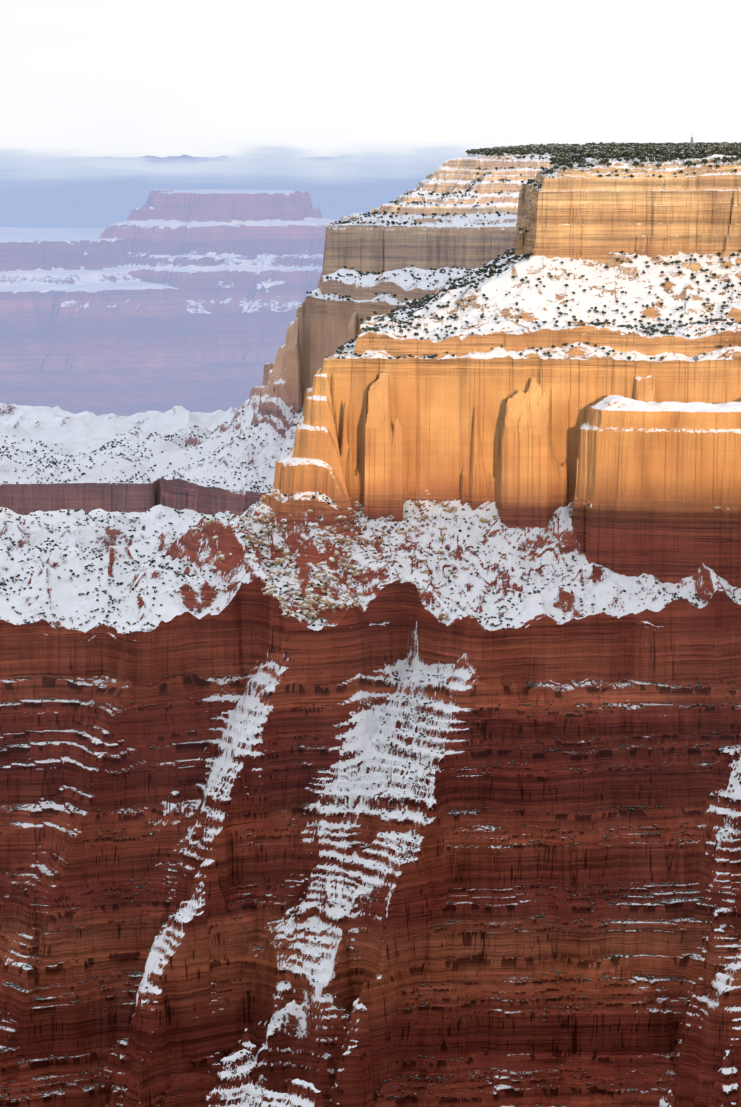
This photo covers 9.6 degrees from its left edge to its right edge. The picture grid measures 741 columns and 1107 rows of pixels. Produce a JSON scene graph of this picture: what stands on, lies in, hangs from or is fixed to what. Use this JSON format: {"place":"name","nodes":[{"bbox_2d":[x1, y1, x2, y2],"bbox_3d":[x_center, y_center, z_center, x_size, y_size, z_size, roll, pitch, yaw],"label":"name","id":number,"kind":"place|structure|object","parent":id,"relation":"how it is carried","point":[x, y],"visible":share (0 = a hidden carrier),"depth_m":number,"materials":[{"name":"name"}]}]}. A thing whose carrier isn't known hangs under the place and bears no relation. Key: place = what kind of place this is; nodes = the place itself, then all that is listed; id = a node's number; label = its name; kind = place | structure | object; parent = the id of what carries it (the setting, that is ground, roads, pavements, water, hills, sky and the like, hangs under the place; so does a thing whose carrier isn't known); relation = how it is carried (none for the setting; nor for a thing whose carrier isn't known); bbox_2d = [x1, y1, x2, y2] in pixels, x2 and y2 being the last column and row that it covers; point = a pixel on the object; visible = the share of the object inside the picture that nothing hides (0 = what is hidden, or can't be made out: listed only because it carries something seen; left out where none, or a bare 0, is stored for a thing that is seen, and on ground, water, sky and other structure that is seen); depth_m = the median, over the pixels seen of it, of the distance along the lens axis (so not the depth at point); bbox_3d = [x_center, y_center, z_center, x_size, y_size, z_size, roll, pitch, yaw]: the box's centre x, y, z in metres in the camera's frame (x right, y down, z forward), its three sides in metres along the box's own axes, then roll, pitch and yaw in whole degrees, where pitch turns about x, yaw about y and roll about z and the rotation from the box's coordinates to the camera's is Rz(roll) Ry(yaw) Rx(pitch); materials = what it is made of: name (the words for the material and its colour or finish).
{"place":"outdoors","nodes":[
{"label":"outdoors","id":0,"kind":"place"},
{"bbox_2d":[0,155,338,415],"bbox_3d":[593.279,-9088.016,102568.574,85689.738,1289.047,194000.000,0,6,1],"label":"mesa","id":1,"kind":"structure","parent":0,"point":[164,300],"depth_m":13529.73,"materials":[{"name":"purple stone"}]},
{"bbox_2d":[0,145,476,227],"bbox_3d":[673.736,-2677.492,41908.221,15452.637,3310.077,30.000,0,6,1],"label":"cloud","id":2,"kind":"structure","parent":0,"point":[53,189],"depth_m":41863.55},
{"bbox_2d":[0,152,740,1106],"bbox_3d":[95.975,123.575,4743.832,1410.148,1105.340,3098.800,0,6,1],"label":"canyon terrain","id":3,"kind":"structure","parent":0,"point":[640,452],"depth_m":3819.41,"materials":[{"name":"brown stone"}]},
{"bbox_2d":[0,395,740,1106],"bbox_3d":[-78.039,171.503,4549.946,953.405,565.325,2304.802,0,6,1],"label":"shrubs","id":4,"kind":"object","parent":3,"relation":"on","point":[530,685],"visible":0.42,"depth_m":3827.01,"materials":[{"name":"green plant"}]},
{"bbox_2d":[169,493,721,621],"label":"boulders","id":5,"kind":"object","parent":3,"relation":"on","point":[330,603],"visible":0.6,"depth_m":3910.83,"materials":[{"name":"stone"}]},
{"bbox_2d":[306,142,740,360],"bbox_3d":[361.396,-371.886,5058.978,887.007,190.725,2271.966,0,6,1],"label":"trees","id":6,"kind":"object","parent":3,"relation":"on","point":[606,152],"visible":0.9,"depth_m":4226.52,"materials":[{"name":"green plant"}]},
{"bbox_2d":[707,141,727,149],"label":"lookout hut","id":7,"kind":"object","parent":3,"relation":"on","point":[725,143],"visible":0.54,"depth_m":4385.58,"materials":[{"name":"beige stone"}]},
{"bbox_2d":[0,0,740,156],"label":"sky","id":8,"kind":"structure","parent":0,"point":[119,78],"materials":[{"name":"white"}]}
]}

